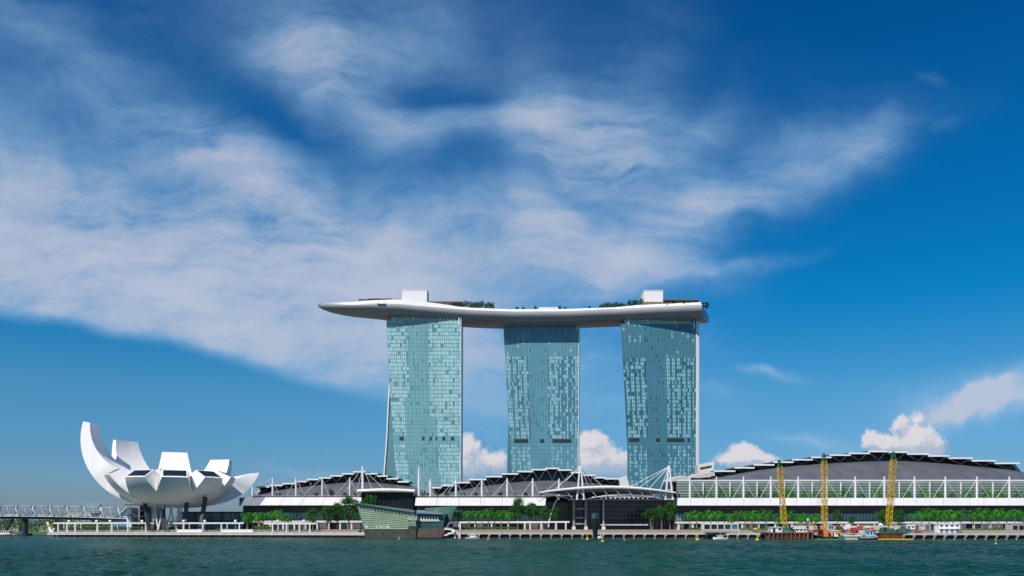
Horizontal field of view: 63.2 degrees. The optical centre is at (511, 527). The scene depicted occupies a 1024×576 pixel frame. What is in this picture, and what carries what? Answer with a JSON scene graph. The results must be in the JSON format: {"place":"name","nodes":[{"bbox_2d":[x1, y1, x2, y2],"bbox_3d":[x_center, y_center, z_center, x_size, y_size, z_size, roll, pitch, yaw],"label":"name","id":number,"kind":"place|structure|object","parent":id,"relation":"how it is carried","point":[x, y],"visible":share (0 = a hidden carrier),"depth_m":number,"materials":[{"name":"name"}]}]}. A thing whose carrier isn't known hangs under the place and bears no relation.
{"place":"outdoors","nodes":[
{"label":"outdoors","id":0,"kind":"place"},
{"bbox_2d":[1,527,56,533],"bbox_3d":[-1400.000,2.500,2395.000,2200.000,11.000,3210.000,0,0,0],"label":"bank","id":1,"kind":"structure","parent":0,"point":[34,532],"depth_m":861.33,"materials":[{"name":"green plant"}]},
{"bbox_2d":[7,514,28,530],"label":"distant building","id":2,"kind":"structure","parent":1,"relation":"on","point":[16,520],"depth_m":1020.00,"materials":[{"name":"concrete"}]},
{"bbox_2d":[38,515,62,530],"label":"distant building","id":3,"kind":"structure","parent":1,"relation":"on","point":[48,522],"depth_m":1030.00,"materials":[{"name":"concrete"}]},
{"bbox_2d":[65,513,99,526],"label":"distant building","id":4,"kind":"structure","parent":1,"relation":"on","point":[89,515],"depth_m":1015.00,"materials":[{"name":"concrete"}]},
{"bbox_2d":[204,529,569,529],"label":"waterfront paving","id":5,"kind":"structure","parent":0,"point":[363,529],"depth_m":552.64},
{"bbox_2d":[68,526,120,528],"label":"hedge","id":6,"kind":"object","parent":5,"relation":"on","point":[93,527],"visible":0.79,"depth_m":572.19,"materials":[{"name":"green plant"}]},
{"bbox_2d":[119,527,180,528],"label":"hedge","id":7,"kind":"object","parent":5,"relation":"on","point":[144,528],"visible":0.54,"depth_m":564.51,"materials":[{"name":"green plant"}]},
{"bbox_2d":[80,421,258,529],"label":"museum","id":8,"kind":"structure","parent":5,"relation":"on","point":[126,473],"depth_m":561.21,"materials":[{"name":"white metal"}]},
{"bbox_2d":[241,512,252,528],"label":"palm tree","id":9,"kind":"object","parent":5,"relation":"on","point":[246,517],"visible":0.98,"depth_m":567.10,"materials":[{"name":"green plant"}]},
{"bbox_2d":[272,509,283,528],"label":"palm tree","id":10,"kind":"object","parent":5,"relation":"on","point":[278,513],"visible":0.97,"depth_m":563.40,"materials":[{"name":"green plant"}]},
{"bbox_2d":[305,508,318,529],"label":"broadleaf tree","id":11,"kind":"object","parent":5,"relation":"on","point":[311,512],"visible":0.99,"depth_m":551.37,"materials":[{"name":"green plant"}]},
{"bbox_2d":[319,505,334,529],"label":"broadleaf tree","id":12,"kind":"object","parent":5,"relation":"on","point":[327,518],"visible":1,"depth_m":551.76,"materials":[{"name":"green plant"}]},
{"bbox_2d":[238,466,428,528],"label":"shopping hall","id":13,"kind":"structure","parent":5,"relation":"on","point":[387,490],"depth_m":589.40,"materials":[{"name":"grey metal"}]},
{"bbox_2d":[330,502,344,528],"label":"broadleaf tree","id":14,"kind":"object","parent":5,"relation":"on","point":[338,515],"visible":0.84,"depth_m":556.36,"materials":[{"name":"green plant"}]},
{"bbox_2d":[337,495,359,529],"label":"broadleaf tree","id":15,"kind":"object","parent":5,"relation":"on","point":[348,502],"visible":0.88,"depth_m":546.30,"materials":[{"name":"green plant"}]},
{"bbox_2d":[360,492,377,504],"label":"broadleaf tree","id":16,"kind":"object","parent":5,"relation":"on","point":[370,498],"visible":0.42,"depth_m":560.77,"materials":[{"name":"green plant"}]},
{"bbox_2d":[452,510,462,529],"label":"palm tree","id":17,"kind":"object","parent":5,"relation":"on","point":[458,514],"visible":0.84,"depth_m":519.89,"materials":[{"name":"green plant"}]},
{"bbox_2d":[463,510,475,529],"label":"palm tree","id":18,"kind":"object","parent":5,"relation":"on","point":[468,514],"visible":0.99,"depth_m":515.37,"materials":[{"name":"green plant"}]},
{"bbox_2d":[477,511,486,529],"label":"palm tree","id":19,"kind":"object","parent":5,"relation":"on","point":[481,515],"visible":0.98,"depth_m":514.59,"materials":[{"name":"green plant"}]},
{"bbox_2d":[483,508,492,529],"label":"palm tree","id":20,"kind":"object","parent":5,"relation":"on","point":[487,511],"visible":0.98,"depth_m":515.60,"materials":[{"name":"green plant"}]},
{"bbox_2d":[467,527,515,529],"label":"hedge","id":21,"kind":"object","parent":5,"relation":"on","point":[491,528],"visible":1,"depth_m":506.60,"materials":[{"name":"green plant"}]},
{"bbox_2d":[490,510,499,526],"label":"palm tree","id":22,"kind":"object","parent":5,"relation":"on","point":[494,516],"visible":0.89,"depth_m":516.23,"materials":[{"name":"green plant"}]},
{"bbox_2d":[495,510,505,529],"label":"palm tree","id":23,"kind":"object","parent":5,"relation":"on","point":[501,514],"visible":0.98,"depth_m":514.66,"materials":[{"name":"green plant"}]},
{"bbox_2d":[504,511,513,529],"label":"palm tree","id":24,"kind":"object","parent":5,"relation":"on","point":[509,516],"visible":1,"depth_m":514.08,"materials":[{"name":"green plant"}]},
{"bbox_2d":[508,496,524,529],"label":"broadleaf tree","id":25,"kind":"object","parent":5,"relation":"on","point":[516,503],"visible":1,"depth_m":515.22,"materials":[{"name":"green plant"}]},
{"bbox_2d":[412,467,628,528],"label":"theatre hall","id":26,"kind":"structure","parent":5,"relation":"on","point":[532,483],"depth_m":580.93,"materials":[{"name":"grey metal"}]},
{"bbox_2d":[524,502,538,529],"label":"broadleaf tree","id":27,"kind":"object","parent":5,"relation":"on","point":[531,510],"visible":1,"depth_m":514.00,"materials":[{"name":"green plant"}]},
{"bbox_2d":[516,521,569,529],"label":"pergola","id":28,"kind":"object","parent":5,"relation":"on","point":[541,522],"visible":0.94,"depth_m":499.98,"materials":[{"name":"white paint"}]},
{"bbox_2d":[537,505,550,529],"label":"broadleaf tree","id":29,"kind":"object","parent":5,"relation":"on","point":[542,511],"visible":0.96,"depth_m":513.58,"materials":[{"name":"green plant"}]},
{"bbox_2d":[548,507,561,529],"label":"broadleaf tree","id":30,"kind":"object","parent":5,"relation":"on","point":[554,516],"visible":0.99,"depth_m":507.96,"materials":[{"name":"green plant"}]},
{"bbox_2d":[539,466,675,529],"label":"plaza pavilion","id":31,"kind":"structure","parent":5,"relation":"on","point":[619,507],"depth_m":540.00,"materials":[{"name":"white metal"}]},
{"bbox_2d":[642,508,657,529],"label":"broadleaf tree","id":32,"kind":"object","parent":5,"relation":"on","point":[650,514],"visible":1,"depth_m":498.47,"materials":[{"name":"green plant"}]},
{"bbox_2d":[655,505,665,529],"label":"broadleaf tree","id":33,"kind":"object","parent":5,"relation":"on","point":[661,515],"visible":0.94,"depth_m":501.60,"materials":[{"name":"green plant"}]},
{"bbox_2d":[663,500,677,529],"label":"broadleaf tree","id":34,"kind":"object","parent":5,"relation":"on","point":[670,506],"visible":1,"depth_m":500.15,"materials":[{"name":"green plant"}]},
{"bbox_2d":[691,510,702,527],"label":"palm tree","id":35,"kind":"object","parent":5,"relation":"on","point":[696,516],"visible":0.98,"depth_m":496.29,"materials":[{"name":"green plant"}]},
{"bbox_2d":[703,510,715,523],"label":"palm tree","id":36,"kind":"object","parent":5,"relation":"on","point":[709,516],"visible":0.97,"depth_m":492.07,"materials":[{"name":"green plant"}]},
{"bbox_2d":[713,511,722,523],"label":"palm tree","id":37,"kind":"object","parent":5,"relation":"on","point":[716,515],"visible":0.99,"depth_m":490.04,"materials":[{"name":"green plant"}]},
{"bbox_2d":[701,524,738,529],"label":"framed kiosk","id":38,"kind":"object","parent":5,"relation":"on","point":[719,526],"visible":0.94,"depth_m":470.40,"materials":[{"name":"white glass"}]},
{"bbox_2d":[732,510,741,523],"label":"palm tree","id":39,"kind":"object","parent":5,"relation":"on","point":[738,515],"visible":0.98,"depth_m":487.55,"materials":[{"name":"green plant"}]},
{"bbox_2d":[741,511,749,527],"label":"palm tree","id":40,"kind":"object","parent":5,"relation":"on","point":[744,516],"visible":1,"depth_m":486.86,"materials":[{"name":"green plant"}]},
{"bbox_2d":[744,510,758,527],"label":"palm tree","id":41,"kind":"object","parent":5,"relation":"on","point":[751,513],"visible":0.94,"depth_m":485.98,"materials":[{"name":"green plant"}]},
{"bbox_2d":[759,509,773,527],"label":"palm tree","id":42,"kind":"object","parent":5,"relation":"on","point":[767,515],"visible":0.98,"depth_m":482.33,"materials":[{"name":"green plant"}]},
{"bbox_2d":[773,513,782,526],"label":"palm tree","id":43,"kind":"object","parent":5,"relation":"on","point":[777,519],"visible":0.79,"depth_m":477.52,"materials":[{"name":"green plant"}]},
{"bbox_2d":[782,511,794,527],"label":"palm tree","id":44,"kind":"object","parent":5,"relation":"on","point":[791,514],"visible":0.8,"depth_m":476.51,"materials":[{"name":"green plant"}]},
{"bbox_2d":[796,513,807,525],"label":"palm tree","id":45,"kind":"object","parent":5,"relation":"on","point":[801,517],"visible":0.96,"depth_m":475.78,"materials":[{"name":"green plant"}]},
{"bbox_2d":[809,513,820,525],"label":"palm tree","id":46,"kind":"object","parent":5,"relation":"on","point":[815,517],"visible":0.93,"depth_m":472.13,"materials":[{"name":"green plant"}]},
{"bbox_2d":[832,509,842,525],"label":"broadleaf tree","id":47,"kind":"object","parent":5,"relation":"on","point":[839,516],"visible":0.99,"depth_m":475.95,"materials":[{"name":"green plant"}]},
{"bbox_2d":[794,526,901,529],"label":"site hoarding","id":48,"kind":"object","parent":5,"relation":"on","point":[874,527],"visible":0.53,"depth_m":453.77,"materials":[{"name":"white metal"}]},
{"bbox_2d":[872,509,898,525],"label":"broadleaf tree","id":49,"kind":"object","parent":5,"relation":"on","point":[884,515],"visible":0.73,"depth_m":476.91,"materials":[{"name":"green plant"}]},
{"bbox_2d":[891,509,906,528],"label":"broadleaf tree","id":50,"kind":"object","parent":5,"relation":"on","point":[900,517],"visible":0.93,"depth_m":476.51,"materials":[{"name":"green plant"}]},
{"bbox_2d":[909,524,930,529],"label":"framed kiosk","id":51,"kind":"object","parent":5,"relation":"on","point":[922,526],"visible":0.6,"depth_m":448.40,"materials":[{"name":"concrete"}]},
{"bbox_2d":[916,511,928,523],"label":"palm tree","id":52,"kind":"object","parent":5,"relation":"on","point":[921,515],"visible":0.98,"depth_m":464.35,"materials":[{"name":"green plant"}]},
{"bbox_2d":[920,508,936,523],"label":"palm tree","id":53,"kind":"object","parent":5,"relation":"on","point":[930,514],"visible":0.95,"depth_m":464.77,"materials":[{"name":"green plant"}]},
{"bbox_2d":[931,510,945,522],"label":"palm tree","id":54,"kind":"object","parent":5,"relation":"on","point":[937,516],"visible":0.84,"depth_m":464.65,"materials":[{"name":"green plant"}]},
{"bbox_2d":[939,510,951,522],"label":"palm tree","id":55,"kind":"object","parent":5,"relation":"on","point":[945,515],"visible":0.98,"depth_m":462.52,"materials":[{"name":"green plant"}]},
{"bbox_2d":[946,509,961,522],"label":"palm tree","id":56,"kind":"object","parent":5,"relation":"on","point":[953,516],"visible":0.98,"depth_m":461.32,"materials":[{"name":"green plant"}]},
{"bbox_2d":[957,509,966,527],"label":"palm tree","id":57,"kind":"object","parent":5,"relation":"on","point":[960,513],"visible":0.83,"depth_m":462.57,"materials":[{"name":"green plant"}]},
{"bbox_2d":[967,510,981,527],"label":"palm tree","id":58,"kind":"object","parent":5,"relation":"on","point":[972,516],"visible":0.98,"depth_m":460.95,"materials":[{"name":"green plant"}]},
{"bbox_2d":[960,528,1004,529],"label":"hedge","id":59,"kind":"object","parent":5,"relation":"on","point":[983,529],"visible":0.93,"depth_m":449.19,"materials":[{"name":"green plant"}]},
{"bbox_2d":[975,508,990,527],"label":"palm tree","id":60,"kind":"object","parent":5,"relation":"on","point":[981,516],"visible":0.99,"depth_m":458.91,"materials":[{"name":"green plant"}]},
{"bbox_2d":[982,510,996,528],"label":"palm tree","id":61,"kind":"object","parent":5,"relation":"on","point":[989,518],"visible":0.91,"depth_m":460.52,"materials":[{"name":"green plant"}]},
{"bbox_2d":[991,508,1004,527],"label":"palm tree","id":62,"kind":"object","parent":5,"relation":"on","point":[997,512],"visible":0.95,"depth_m":460.78,"materials":[{"name":"green plant"}]},
{"bbox_2d":[1000,511,1013,524],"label":"palm tree","id":63,"kind":"object","parent":5,"relation":"on","point":[1006,515],"visible":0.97,"depth_m":457.76,"materials":[{"name":"green plant"}]},
{"bbox_2d":[1005,524,1023,529],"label":"framed kiosk","id":64,"kind":"object","parent":5,"relation":"on","point":[1014,527],"visible":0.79,"depth_m":440.40,"materials":[{"name":"concrete"}]},
{"bbox_2d":[1009,509,1021,523],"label":"palm tree","id":65,"kind":"object","parent":5,"relation":"on","point":[1013,512],"visible":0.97,"depth_m":457.69,"materials":[{"name":"green plant"}]},
{"bbox_2d":[57,529,934,536],"bbox_3d":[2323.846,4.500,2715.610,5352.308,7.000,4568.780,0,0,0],"label":"ground","id":66,"kind":"structure","parent":0,"point":[930,531],"depth_m":545.81,"materials":[{"name":"grey concrete"}]},
{"bbox_2d":[0,519,175,531],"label":"trees","id":67,"kind":"object","parent":66,"relation":"on","point":[14,523],"visible":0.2,"depth_m":934.80,"materials":[{"name":"green plant"}]},
{"bbox_2d":[112,507,137,528],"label":"distant building","id":68,"kind":"structure","parent":66,"relation":"on","point":[121,525],"depth_m":690.00,"materials":[{"name":"blue glass"}]},
{"bbox_2d":[383,316,462,492],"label":"hotel tower","id":69,"kind":"structure","parent":66,"relation":"on","point":[424,431],"depth_m":720.00,"materials":[{"name":"glass"}]},
{"bbox_2d":[318,289,708,328],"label":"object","id":70,"kind":"structure","parent":69,"relation":"on","point":[418,303],"depth_m":719.59,"materials":[{"name":"silver metal"}]},
{"bbox_2d":[503,326,579,472],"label":"hotel tower","id":71,"kind":"structure","parent":66,"relation":"on","point":[542,364],"depth_m":736.00,"materials":[{"name":"glass"}]},
{"bbox_2d":[621,319,698,497],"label":"hotel tower","id":72,"kind":"structure","parent":66,"relation":"on","point":[661,371],"depth_m":722.00,"materials":[{"name":"glass"}]},
{"bbox_2d":[661,451,1023,529],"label":"convention hall","id":73,"kind":"structure","parent":66,"relation":"on","point":[868,471],"depth_m":535.00,"materials":[{"name":"grey metal"}]},
{"bbox_2d":[718,487,728,497],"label":"palm tree","id":74,"kind":"object","parent":73,"relation":"on","point":[722,493],"visible":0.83,"depth_m":527.32,"materials":[{"name":"green plant"}]},
{"bbox_2d":[785,488,796,497],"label":"palm tree","id":75,"kind":"object","parent":73,"relation":"on","point":[791,494],"visible":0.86,"depth_m":526.55,"materials":[{"name":"green plant"}]},
{"bbox_2d":[839,488,852,497],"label":"palm tree","id":76,"kind":"object","parent":73,"relation":"on","point":[844,494],"visible":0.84,"depth_m":527.30,"materials":[{"name":"green plant"}]},
{"bbox_2d":[871,489,882,497],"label":"palm tree","id":77,"kind":"object","parent":73,"relation":"on","point":[878,495],"visible":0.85,"depth_m":527.13,"materials":[{"name":"green plant"}]},
{"bbox_2d":[960,488,974,497],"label":"palm tree","id":78,"kind":"object","parent":73,"relation":"on","point":[968,495],"visible":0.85,"depth_m":526.59,"materials":[{"name":"green plant"}]},
{"bbox_2d":[979,489,992,497],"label":"palm tree","id":79,"kind":"object","parent":73,"relation":"on","point":[989,493],"visible":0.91,"depth_m":526.43,"materials":[{"name":"green plant"}]},
{"bbox_2d":[993,489,1006,497],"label":"palm tree","id":80,"kind":"object","parent":73,"relation":"on","point":[1001,494],"visible":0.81,"depth_m":527.65,"materials":[{"name":"green plant"}]},
{"bbox_2d":[0,534,1023,575],"bbox_3d":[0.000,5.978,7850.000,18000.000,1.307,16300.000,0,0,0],"label":"water","id":81,"kind":"structure","parent":0,"point":[42,555],"depth_m":169.57,"materials":[{"name":"teal liquid"}]},
{"bbox_2d":[0,531,14,535],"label":"river boat","id":82,"kind":"object","parent":81,"relation":"on","point":[6,533],"visible":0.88,"depth_m":598.23,"materials":[{"name":"white paint"}]},
{"bbox_2d":[0,505,126,535],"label":"footbridge","id":83,"kind":"object","parent":81,"relation":"in","point":[25,524],"visible":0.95,"depth_m":643.97,"materials":[{"name":"grey metal"}]},
{"bbox_2d":[352,502,457,537],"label":"crystal pavilion","id":84,"kind":"structure","parent":81,"relation":"in","point":[378,521],"depth_m":487.94,"materials":[{"name":"green glass"}]},
{"bbox_2d":[444,528,460,537],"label":"gangway","id":85,"kind":"object","parent":81,"relation":"in","point":[453,531],"visible":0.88,"depth_m":483.90,"materials":[{"name":"white paint"}]},
{"bbox_2d":[589,513,601,538],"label":"pylon sculpture","id":86,"kind":"object","parent":81,"relation":"in","point":[595,519],"visible":0.83,"depth_m":461.06,"materials":[{"name":"black metal"}]},
{"bbox_2d":[756,530,814,538],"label":"sheet pile jetty","id":87,"kind":"object","parent":81,"relation":"in","point":[785,535],"visible":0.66,"depth_m":442.00,"materials":[{"name":"metal"}]},
{"bbox_2d":[768,527,783,531],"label":"site office","id":88,"kind":"structure","parent":87,"relation":"on","point":[775,529],"depth_m":444.00,"materials":[{"name":"white paint"}]},
{"bbox_2d":[777,460,792,531],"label":"lattice crane","id":89,"kind":"object","parent":87,"relation":"on","point":[789,529],"visible":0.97,"depth_m":448.94,"materials":[{"name":"yellow paint"}]},
{"bbox_2d":[808,538,842,539],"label":"barge","id":90,"kind":"object","parent":81,"relation":"on","point":[825,539],"visible":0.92,"depth_m":420.80,"materials":[{"name":"metal"}]},
{"bbox_2d":[815,453,829,537],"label":"lattice crane","id":91,"kind":"object","parent":90,"relation":"on","point":[820,534],"visible":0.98,"depth_m":431.29,"materials":[{"name":"yellow paint"}]},
{"bbox_2d":[823,530,839,538],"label":"excavator","id":92,"kind":"object","parent":90,"relation":"on","point":[828,536],"visible":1,"depth_m":422.75,"materials":[{"name":"orange metal"}]},
{"bbox_2d":[838,534,861,539],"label":"barge","id":93,"kind":"object","parent":81,"relation":"on","point":[849,537],"visible":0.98,"depth_m":421.33,"materials":[{"name":"metal"}]},
{"bbox_2d":[858,528,877,539],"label":"tugboat","id":94,"kind":"object","parent":81,"relation":"on","point":[870,535],"visible":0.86,"depth_m":417.89,"materials":[{"name":"metal"}]},
{"bbox_2d":[876,531,903,538],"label":"barge","id":95,"kind":"object","parent":81,"relation":"on","point":[890,535],"visible":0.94,"depth_m":424.20,"materials":[{"name":"metal"}]},
{"bbox_2d":[878,451,896,531],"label":"lattice crane","id":96,"kind":"object","parent":95,"relation":"on","point":[886,529],"visible":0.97,"depth_m":429.14,"materials":[{"name":"yellow paint"}]},
{"bbox_2d":[47,532,1023,539],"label":"promenade","id":97,"kind":"structure","parent":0,"point":[988,536],"depth_m":486.44,"materials":[{"name":"concrete"}]},
{"bbox_2d":[53,522,153,531],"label":"pergola","id":98,"kind":"object","parent":97,"relation":"on","point":[81,523],"visible":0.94,"depth_m":562.80,"materials":[{"name":"white paint"}]},
{"bbox_2d":[58,530,305,531],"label":"railing","id":99,"kind":"object","parent":97,"relation":"on","point":[168,530],"visible":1,"depth_m":543.61,"materials":[{"name":"white metal"}]},
{"bbox_2d":[173,522,243,531],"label":"pergola","id":100,"kind":"object","parent":97,"relation":"on","point":[221,523],"visible":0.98,"depth_m":549.81,"materials":[{"name":"white paint"}]},
{"bbox_2d":[222,529,253,531],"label":"planter wall","id":101,"kind":"structure","parent":97,"relation":"on","point":[237,529],"depth_m":544.53,"materials":[{"name":"white paint"}]},
{"bbox_2d":[263,523,315,531],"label":"pergola","id":102,"kind":"object","parent":97,"relation":"on","point":[291,523],"visible":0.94,"depth_m":539.10,"materials":[{"name":"white paint"}]},
{"bbox_2d":[320,530,1023,532],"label":"boardwalk steps","id":103,"kind":"structure","parent":97,"relation":"on","point":[687,531],"depth_m":482.98,"materials":[{"name":"grey concrete"}]},
{"bbox_2d":[700,530,739,532],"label":"long planter","id":104,"kind":"object","parent":97,"relation":"on","point":[719,531],"visible":1,"depth_m":459.70,"materials":[{"name":"beige concrete"}]},
{"bbox_2d":[896,527,910,532],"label":"tarpaulin stack","id":105,"kind":"object","parent":97,"relation":"on","point":[904,529],"visible":0.73,"depth_m":437.43,"materials":[{"name":"teal fabric"}]},
{"bbox_2d":[932,523,960,532],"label":"site office","id":106,"kind":"structure","parent":97,"relation":"on","point":[947,527],"depth_m":441.00,"materials":[{"name":"white paint"}]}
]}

